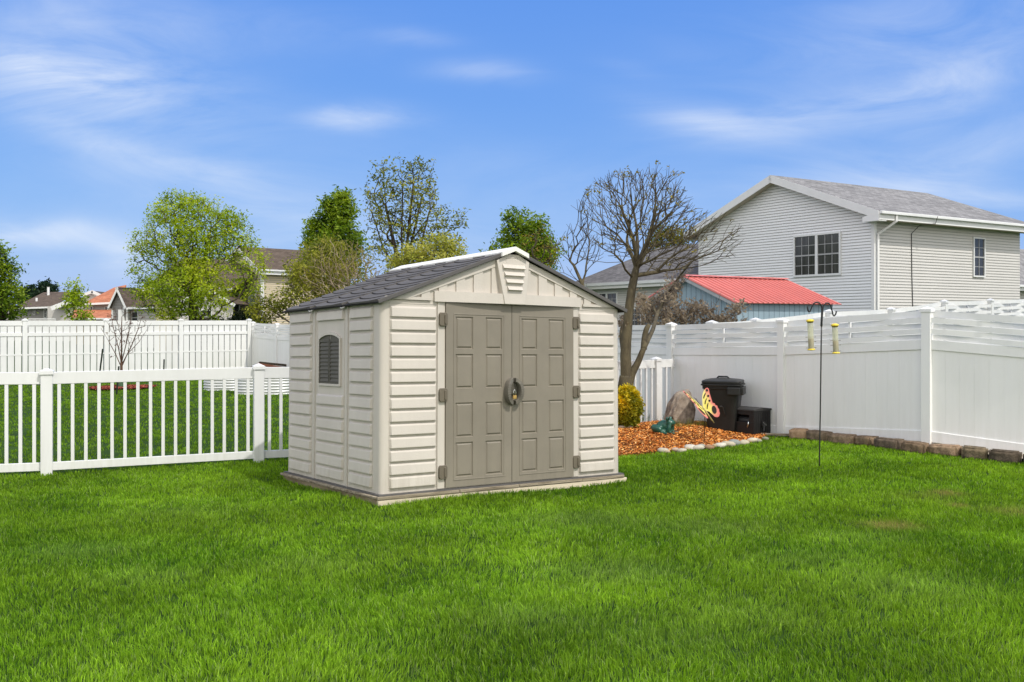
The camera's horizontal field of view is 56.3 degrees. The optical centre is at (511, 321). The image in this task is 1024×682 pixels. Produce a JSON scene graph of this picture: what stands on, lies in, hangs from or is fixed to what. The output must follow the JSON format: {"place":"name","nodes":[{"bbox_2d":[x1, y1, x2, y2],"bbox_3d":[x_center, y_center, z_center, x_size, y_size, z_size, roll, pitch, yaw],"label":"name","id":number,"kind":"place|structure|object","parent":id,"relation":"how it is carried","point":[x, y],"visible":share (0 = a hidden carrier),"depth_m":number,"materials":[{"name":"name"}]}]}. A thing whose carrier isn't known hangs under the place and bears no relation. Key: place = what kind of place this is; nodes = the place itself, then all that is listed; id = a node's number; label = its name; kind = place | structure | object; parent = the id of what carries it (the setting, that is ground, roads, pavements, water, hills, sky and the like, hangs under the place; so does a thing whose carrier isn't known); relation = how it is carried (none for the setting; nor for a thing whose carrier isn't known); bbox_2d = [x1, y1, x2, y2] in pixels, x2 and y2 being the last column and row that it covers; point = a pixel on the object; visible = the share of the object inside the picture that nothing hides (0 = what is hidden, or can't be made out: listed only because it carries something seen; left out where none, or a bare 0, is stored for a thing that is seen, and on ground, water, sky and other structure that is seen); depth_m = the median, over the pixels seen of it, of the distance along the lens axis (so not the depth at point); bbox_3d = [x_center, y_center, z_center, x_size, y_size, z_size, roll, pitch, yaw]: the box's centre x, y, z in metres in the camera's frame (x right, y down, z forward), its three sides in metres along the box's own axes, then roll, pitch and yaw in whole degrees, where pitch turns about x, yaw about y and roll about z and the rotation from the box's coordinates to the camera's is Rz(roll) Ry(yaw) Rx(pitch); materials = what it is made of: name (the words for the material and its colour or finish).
{"place":"outdoors","nodes":[
{"label":"outdoors","id":0,"kind":"place"},
{"bbox_2d":[0,341,1023,681],"bbox_3d":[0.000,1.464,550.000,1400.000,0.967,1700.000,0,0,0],"label":"lawn","id":1,"kind":"structure","parent":0,"point":[228,447],"depth_m":6.05,"materials":[{"name":"plant"}]},
{"bbox_2d":[0,239,38,320],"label":"edge tree","id":2,"kind":"object","parent":1,"relation":"on","point":[9,300],"visible":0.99,"depth_m":40.88,"materials":[{"name":"green plant"}]},
{"bbox_2d":[15,283,35,304],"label":"conifer tree","id":3,"kind":"object","parent":1,"relation":"on","point":[28,288],"visible":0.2,"depth_m":104.40,"materials":[{"name":"green plant"}]},
{"bbox_2d":[29,276,64,298],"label":"conifer tree","id":4,"kind":"object","parent":1,"relation":"on","point":[42,287],"visible":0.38,"depth_m":99.46,"materials":[{"name":"green plant"}]},
{"bbox_2d":[7,287,103,340],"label":"decked house","id":5,"kind":"structure","parent":1,"relation":"on","point":[44,304],"depth_m":87.92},
{"bbox_2d":[55,274,100,366],"bbox_3d":[-16.252,0.046,35.977,1.516,3.674,1.294,0,0,0],"label":"young tree","id":6,"kind":"object","parent":1,"relation":"on","point":[73,298],"visible":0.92,"depth_m":35.90,"materials":[{"name":"green plant"}]},
{"bbox_2d":[73,285,125,343],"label":"orange roof house","id":7,"kind":"structure","parent":1,"relation":"on","point":[100,303],"depth_m":77.54,"materials":[{"name":"orange"}]},
{"bbox_2d":[96,349,103,392],"bbox_3d":[-10.466,1.304,24.313,0.197,1.244,0.042,0,0,0],"label":"stake","id":8,"kind":"object","parent":1,"relation":"on","point":[101,360],"visible":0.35,"depth_m":24.30,"materials":[{"name":"green metal"}]},
{"bbox_2d":[102,305,148,386],"bbox_3d":[-10.496,0.704,26.006,1.340,2.317,0.715,0,0,0],"label":"sapling","id":9,"kind":"object","parent":1,"relation":"on","point":[121,363],"visible":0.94,"depth_m":26.00,"materials":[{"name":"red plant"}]},
{"bbox_2d":[0,319,251,371],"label":"board fence","id":10,"kind":"object","parent":1,"relation":"on","point":[168,341],"visible":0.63,"depth_m":31.72,"materials":[{"name":"white plastic"}]},
{"bbox_2d":[107,287,155,347],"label":"shake house","id":11,"kind":"structure","parent":1,"relation":"on","point":[119,298],"depth_m":66.06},
{"bbox_2d":[131,311,138,320],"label":"window","id":12,"kind":"structure","parent":11,"relation":"in","point":[133,317],"depth_m":66.15,"materials":[{"name":"black glass"}]},
{"bbox_2d":[0,380,288,475],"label":"lawn grass","id":13,"kind":"structure","parent":1,"relation":"on","point":[168,432],"depth_m":17.48,"materials":[{"name":"green plant"}]},
{"bbox_2d":[122,188,273,367],"bbox_3d":[-12.107,-1.686,36.760,5.922,7.143,3.887,0,0,0],"label":"spring tree","id":14,"kind":"object","parent":1,"relation":"on","point":[186,237],"visible":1,"depth_m":36.51,"materials":[{"name":"green plant"}]},
{"bbox_2d":[203,379,233,390],"bbox_3d":[-7.640,1.604,25.620,1.204,0.452,0.876,0,0,-4],"label":"corrugated planter","id":15,"kind":"object","parent":1,"relation":"on","point":[218,384],"visible":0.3,"depth_m":25.21,"materials":[{"name":"white metal"}]},
{"bbox_2d":[208,309,272,357],"bbox_3d":[-11.071,0.491,38.033,3.578,2.074,1.705,0,0,0],"label":"hedge","id":16,"kind":"object","parent":1,"relation":"on","point":[235,318],"visible":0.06,"depth_m":37.82,"materials":[{"name":"green plant"}]},
{"bbox_2d":[142,246,356,350],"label":"tan house","id":17,"kind":"structure","parent":1,"relation":"on","point":[275,266],"depth_m":58.73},
{"bbox_2d":[201,310,211,320],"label":"window","id":18,"kind":"structure","parent":17,"relation":"in","point":[201,310],"depth_m":55.56,"materials":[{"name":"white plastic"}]},
{"bbox_2d":[233,293,239,311],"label":"window","id":19,"kind":"structure","parent":17,"relation":"in","point":[238,306],"depth_m":60.02,"materials":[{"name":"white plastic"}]},
{"bbox_2d":[248,290,256,306],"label":"window","id":20,"kind":"structure","parent":17,"relation":"in","point":[249,297],"depth_m":58.77,"materials":[{"name":"white plastic"}]},
{"bbox_2d":[238,378,288,394],"bbox_3d":[-6.248,1.602,24.244,1.530,0.452,0.876,0,0,-4],"label":"corrugated planter","id":21,"kind":"object","parent":1,"relation":"on","point":[274,386],"visible":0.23,"depth_m":23.84,"materials":[{"name":"white metal"}]},
{"bbox_2d":[240,255,336,329],"bbox_3d":[-8.419,-0.394,36.563,4.156,4.367,2.456,0,0,0],"label":"wild shrub","id":22,"kind":"object","parent":1,"relation":"on","point":[275,309],"visible":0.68,"depth_m":36.37,"materials":[{"name":"green plant"}]},
{"bbox_2d":[282,232,372,296],"bbox_3d":[-7.290,-0.879,37.593,3.731,5.338,2.852,0,0,0],"label":"wild shrub","id":23,"kind":"object","parent":1,"relation":"on","point":[309,251],"visible":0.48,"depth_m":37.35,"materials":[{"name":"green plant"}]},
{"bbox_2d":[296,184,371,289],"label":"dense tree","id":24,"kind":"object","parent":1,"relation":"on","point":[339,211],"visible":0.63,"depth_m":44.55,"materials":[{"name":"green plant"}]},
{"bbox_2d":[0,357,674,475],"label":"picket fence","id":25,"kind":"object","parent":1,"relation":"on","point":[46,379],"visible":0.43,"depth_m":11.63,"materials":[{"name":"white plastic"}]},
{"bbox_2d":[294,239,391,299],"bbox_3d":[-6.335,-0.680,36.226,3.899,4.939,2.052,0,0,0],"label":"wild shrub","id":26,"kind":"object","parent":1,"relation":"on","point":[343,273],"visible":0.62,"depth_m":36.06,"materials":[{"name":"green plant"}]},
{"bbox_2d":[354,152,470,265],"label":"sparse tree","id":27,"kind":"object","parent":1,"relation":"on","point":[408,230],"visible":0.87,"depth_m":41.86,"materials":[{"name":"green plant"}]},
{"bbox_2d":[382,230,468,273],"bbox_3d":[-3.309,-0.941,37.957,3.703,5.451,2.573,0,0,0],"label":"yellow tree","id":28,"kind":"object","parent":1,"relation":"on","point":[419,254],"visible":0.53,"depth_m":37.71,"materials":[{"name":"green plant"}]},
{"bbox_2d":[280,247,626,505],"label":"garden shed","id":29,"kind":"structure","parent":1,"relation":"on","point":[405,381],"depth_m":9.74,"materials":[{"name":"beige plastic"}]},
{"bbox_2d":[317,332,341,386],"bbox_3d":[-1.891,0.383,9.920,0.023,0.561,0.551,2,-3,-35],"label":"window","id":30,"kind":"structure","parent":29,"relation":"in","point":[329,373],"depth_m":9.90,"materials":[{"name":"beige plastic"}]},
{"bbox_2d":[438,303,513,487],"bbox_3d":[-0.341,0.719,9.543,0.862,1.806,0.106,2,-3,-35],"label":"door","id":31,"kind":"structure","parent":29,"relation":"in","point":[476,395],"depth_m":9.58,"materials":[{"name":"beige plastic"}]},
{"bbox_2d":[511,305,579,481],"bbox_3d":[0.365,0.741,10.037,0.921,1.806,0.105,2,-3,-35],"label":"door","id":32,"kind":"structure","parent":29,"relation":"in","point":[542,337],"depth_m":10.05,"materials":[{"name":"beige plastic"}]},
{"bbox_2d":[478,205,566,270],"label":"round tree","id":33,"kind":"object","parent":1,"relation":"on","point":[518,228],"visible":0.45,"depth_m":45.56,"materials":[{"name":"green plant"}]},
{"bbox_2d":[518,224,562,267],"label":"rusty tree","id":34,"kind":"object","parent":1,"relation":"on","point":[536,240],"visible":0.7,"depth_m":42.91,"materials":[{"name":"green plant"}]},
{"bbox_2d":[251,306,1023,454],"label":"woven top fence","id":35,"kind":"object","parent":1,"relation":"on","point":[930,387],"visible":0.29,"depth_m":13.68,"materials":[{"name":"white plastic"}]},
{"bbox_2d":[642,221,693,249],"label":"roof tree","id":36,"kind":"object","parent":1,"relation":"on","point":[676,236],"visible":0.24,"depth_m":59.65,"materials":[{"name":"plant"}]},
{"bbox_2d":[618,419,765,455],"bbox_3d":[2.061,1.737,14.372,4.020,0.162,2.488,0,0,-39],"label":"mulch bed","id":37,"kind":"object","parent":1,"relation":"on","point":[661,443],"visible":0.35,"depth_m":13.50,"materials":[{"name":"orange wood"}]},
{"bbox_2d":[618,383,645,426],"bbox_3d":[1.803,1.332,15.054,0.606,0.767,0.562,0,0,0],"label":"golden shrub","id":38,"kind":"object","parent":37,"relation":"on","point":[630,407],"visible":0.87,"depth_m":14.90,"materials":[{"name":"yellow plant"}]},
{"bbox_2d":[555,160,751,387],"bbox_3d":[2.571,-0.434,16.706,3.020,4.372,5.213,0,0,16],"label":"bare tree","id":39,"kind":"object","parent":37,"relation":"on","point":[657,310],"visible":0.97,"depth_m":15.31,"materials":[{"name":"brown plant"}]},
{"bbox_2d":[657,447,668,452],"bbox_3d":[2.057,1.758,13.051,0.187,0.088,0.112,10,5,-17],"label":"river stone","id":40,"kind":"object","parent":37,"relation":"on","point":[660,450],"visible":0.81,"depth_m":13.00,"materials":[{"name":"white stone"}]},
{"bbox_2d":[651,416,677,433],"bbox_3d":[2.306,1.557,14.433,0.378,0.261,0.380,0,0,28],"label":"frog ornament","id":41,"kind":"object","parent":37,"relation":"on","point":[666,426],"visible":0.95,"depth_m":14.34,"materials":[{"name":"green ceramic"}]},
{"bbox_2d":[642,410,706,427],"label":"weed grass","id":42,"kind":"structure","parent":37,"relation":"on","point":[690,422],"depth_m":15.22,"materials":[{"name":"plant"}]},
{"bbox_2d":[664,389,695,423],"bbox_3d":[2.724,1.413,15.638,0.488,0.627,0.378,0,0,-14],"label":"boulder","id":43,"kind":"object","parent":37,"relation":"on","point":[680,407],"visible":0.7,"depth_m":15.51,"materials":[{"name":"grey stone"}]},
{"bbox_2d":[677,448,686,452],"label":"river stone","id":44,"kind":"object","parent":37,"relation":"on","point":[681,450],"visible":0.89,"depth_m":13.06,"materials":[{"name":"white stone"}]},
{"bbox_2d":[684,444,694,448],"bbox_3d":[2.489,1.756,13.340,0.213,0.106,0.140,-3,6,-20],"label":"river stone","id":45,"kind":"object","parent":37,"relation":"on","point":[690,446],"visible":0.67,"depth_m":13.30,"materials":[{"name":"white stone"}]},
{"bbox_2d":[693,445,704,450],"bbox_3d":[2.582,1.755,13.318,0.191,0.093,0.120,-8,-7,-5],"label":"river stone","id":46,"kind":"object","parent":37,"relation":"on","point":[699,447],"visible":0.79,"depth_m":13.27,"materials":[{"name":"white stone"}]},
{"bbox_2d":[683,388,719,435],"bbox_3d":[2.792,1.364,13.964,0.336,0.805,0.566,0,0,44],"label":"butterfly stake","id":47,"kind":"object","parent":37,"relation":"on","point":[710,406],"visible":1,"depth_m":13.96,"materials":[{"name":"yellow metal"}]},
{"bbox_2d":[704,444,714,449],"bbox_3d":[2.761,1.761,13.412,0.158,0.078,0.100,9,8,-5],"label":"river stone","id":48,"kind":"object","parent":37,"relation":"on","point":[709,447],"visible":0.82,"depth_m":13.37,"materials":[{"name":"brown stone"}]},
{"bbox_2d":[716,443,726,447],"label":"river stone","id":49,"kind":"object","parent":37,"relation":"on","point":[722,445],"visible":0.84,"depth_m":13.58,"materials":[{"name":"white stone"}]},
{"bbox_2d":[701,376,745,431],"bbox_3d":[3.368,1.289,15.237,0.670,0.864,0.650,0,0,20],"label":"rubbish bin","id":50,"kind":"object","parent":37,"relation":"on","point":[726,393],"visible":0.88,"depth_m":15.00,"materials":[{"name":"black plastic"}]},
{"bbox_2d":[721,441,735,446],"bbox_3d":[3.098,1.754,13.715,0.217,0.097,0.127,10,2,-7],"label":"river stone","id":51,"kind":"object","parent":37,"relation":"on","point":[729,443],"visible":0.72,"depth_m":13.66,"materials":[{"name":"beige stone"}]},
{"bbox_2d":[729,439,739,445],"bbox_3d":[3.217,1.752,13.861,0.219,0.107,0.131,4,6,-22],"label":"river stone","id":52,"kind":"object","parent":37,"relation":"on","point":[735,441],"visible":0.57,"depth_m":13.82,"materials":[{"name":"grey stone"}]},
{"bbox_2d":[740,440,749,444],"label":"river stone","id":53,"kind":"object","parent":37,"relation":"on","point":[744,441],"visible":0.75,"depth_m":13.86,"materials":[{"name":"beige stone"}]},
{"bbox_2d":[747,437,757,442],"bbox_3d":[3.531,1.754,14.104,0.198,0.103,0.131,-8,-8,-8],"label":"river stone","id":54,"kind":"object","parent":37,"relation":"on","point":[751,439],"visible":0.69,"depth_m":14.06,"materials":[{"name":"beige stone"}]},
{"bbox_2d":[736,406,771,433],"bbox_3d":[3.751,1.563,15.052,0.473,0.462,0.522,0,0,-40],"label":"hose box","id":55,"kind":"object","parent":37,"relation":"on","point":[753,420],"visible":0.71,"depth_m":14.88,"materials":[{"name":"plastic"}]},
{"bbox_2d":[639,274,841,342],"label":"blue outbuilding","id":56,"kind":"structure","parent":1,"relation":"on","point":[768,297],"depth_m":27.36,"materials":[{"name":"metal"}]},
{"bbox_2d":[761,433,788,435],"bbox_3d":[4.082,1.735,14.755,0.480,0.030,0.090,0,0,12],"label":"timber scrap","id":57,"kind":"object","parent":1,"relation":"on","point":[779,434],"visible":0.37,"depth_m":14.73,"materials":[{"name":"grey wood"}]},
{"bbox_2d":[789,428,807,439],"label":"edging block","id":58,"kind":"object","parent":1,"relation":"on","point":[798,433],"depth_m":14.42,"materials":[{"name":"stone"}]},
{"bbox_2d":[576,175,1023,346],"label":"grey house","id":59,"kind":"structure","parent":1,"relation":"on","point":[850,247],"depth_m":34.63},
{"bbox_2d":[598,292,617,303],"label":"window","id":60,"kind":"structure","parent":59,"relation":"in","point":[613,296],"depth_m":43.99,"materials":[{"name":"white plastic"}]},
{"bbox_2d":[632,308,640,324],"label":"window","id":61,"kind":"structure","parent":59,"relation":"in","point":[634,321],"depth_m":42.53,"materials":[{"name":"white plastic"}]},
{"bbox_2d":[793,231,841,276],"bbox_3d":[10.812,-2.380,33.990,0.065,1.520,2.100,0,0,-32],"label":"window","id":62,"kind":"structure","parent":59,"relation":"in","point":[816,254],"depth_m":33.93,"materials":[{"name":"glass"}]},
{"bbox_2d":[972,237,985,276],"bbox_3d":[17.106,-2.365,35.085,0.671,1.450,0.384,0,0,-5],"label":"window","id":63,"kind":"structure","parent":59,"relation":"in","point":[979,244],"depth_m":35.08,"materials":[{"name":"white plastic"}]},
{"bbox_2d":[806,429,832,441],"bbox_3d":[4.576,1.700,14.221,0.214,0.170,0.391,-2,4,-34],"label":"edging block","id":64,"kind":"object","parent":1,"relation":"on","point":[812,434],"depth_m":14.16,"materials":[{"name":"stone"}]},
{"bbox_2d":[807,302,836,466],"bbox_3d":[3.667,0.769,11.335,0.356,2.020,0.037,0,0,0],"label":"shepherd hook","id":65,"kind":"object","parent":1,"relation":"on","point":[821,322],"visible":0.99,"depth_m":11.34,"materials":[{"name":"black metal"}]},
{"bbox_2d":[805,314,815,350],"bbox_3d":[3.538,0.108,11.345,0.101,0.464,0.101,0,0,44],"label":"bird feeder","id":66,"kind":"object","parent":65,"relation":"hanging from","point":[811,341],"visible":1,"depth_m":11.32,"materials":[{"name":"yellow plastic"}]},
{"bbox_2d":[830,316,839,353],"bbox_3d":[3.831,0.152,11.345,0.101,0.454,0.101,0,0,44],"label":"bird feeder","id":67,"kind":"object","parent":65,"relation":"hanging from","point":[835,347],"visible":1,"depth_m":11.32,"materials":[{"name":"yellow plastic"}]},
{"bbox_2d":[828,433,856,444],"bbox_3d":[4.785,1.694,13.836,0.211,0.150,0.427,-3,-1,-32],"label":"edging block","id":68,"kind":"object","parent":1,"relation":"on","point":[846,439],"depth_m":13.75,"materials":[{"name":"stone"}]},
{"bbox_2d":[705,298,1023,346],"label":"neighbour fence","id":69,"kind":"object","parent":1,"relation":"on","point":[998,307],"visible":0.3,"depth_m":21.68,"materials":[{"name":"white plastic"}]},
{"bbox_2d":[854,435,878,445],"bbox_3d":[5.007,1.682,13.536,0.214,0.146,0.420,0,-5,-16],"label":"edging block","id":70,"kind":"object","parent":1,"relation":"on","point":[860,440],"depth_m":13.43,"materials":[{"name":"stone"}]},
{"bbox_2d":[873,437,906,449],"bbox_3d":[5.165,1.670,13.093,0.210,0.164,0.393,2,-2,-37],"label":"edging block","id":71,"kind":"object","parent":1,"relation":"on","point":[886,443],"depth_m":13.02,"materials":[{"name":"stone"}]},
{"bbox_2d":[901,440,928,454],"bbox_3d":[5.346,1.663,12.680,0.218,0.153,0.343,1,1,-41],"label":"edging block","id":72,"kind":"object","parent":1,"relation":"on","point":[914,446],"depth_m":12.61,"materials":[{"name":"stone"}]},
{"bbox_2d":[927,443,961,456],"bbox_3d":[5.631,1.668,12.469,0.403,0.144,0.213,-2,-1,44],"label":"edging block","id":73,"kind":"object","parent":1,"relation":"on","point":[951,450],"depth_m":12.37,"materials":[{"name":"stone"}]},
{"bbox_2d":[961,445,987,460],"bbox_3d":[5.894,1.677,12.204,0.313,0.173,0.209,2,3,27],"label":"edging block","id":74,"kind":"object","parent":1,"relation":"on","point":[976,452],"depth_m":12.13,"materials":[{"name":"stone"}]},
{"bbox_2d":[988,449,1021,463],"bbox_3d":[6.167,1.687,11.982,0.370,0.161,0.216,2,0,32],"label":"edging block","id":75,"kind":"object","parent":1,"relation":"on","point":[1006,456],"depth_m":11.91,"materials":[{"name":"stone"}]},
{"bbox_2d":[1020,249,1023,314],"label":"grey house","id":76,"kind":"structure","parent":1,"relation":"on","point":[1021,273],"depth_m":41.29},
{"bbox_2d":[0,0,1023,304],"label":"sky","id":77,"kind":"structure","parent":0,"point":[107,107],"materials":[{"name":"blue"}]},
{"bbox_3d":[-7.886,1.779,31.592,1.471,0.491,0.739,-9,8,0],"label":"log pile","id":78,"kind":"object","parent":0,"visible":0},
{"bbox_2d":[257,363,281,366],"bbox_3d":[-7.839,1.478,31.580,1.100,0.080,0.120,9,-1,-8],"label":"old plank","id":79,"kind":"object","parent":78,"relation":"on","point":[266,365],"visible":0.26,"depth_m":31.50,"materials":[{"name":"brown wood"}]},
{"bbox_2d":[259,362,286,365],"bbox_3d":[-7.739,1.408,31.660,1.200,0.070,0.120,6,-1,-8],"label":"old plank","id":80,"kind":"object","parent":79,"relation":"on","point":[277,364],"visible":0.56,"depth_m":31.59,"materials":[{"name":"wood"}]},
{"bbox_3d":[-10.618,1.787,26.012,1.735,0.018,1.500,0,0,0],"label":"mulch ring","id":81,"kind":"object","parent":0,"visible":0},
{"bbox_2d":[89,384,155,389],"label":"red mulch","id":82,"kind":"object","parent":81,"relation":"on","point":[129,386],"visible":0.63,"depth_m":25.84,"materials":[{"name":"brown wood"}]}
]}

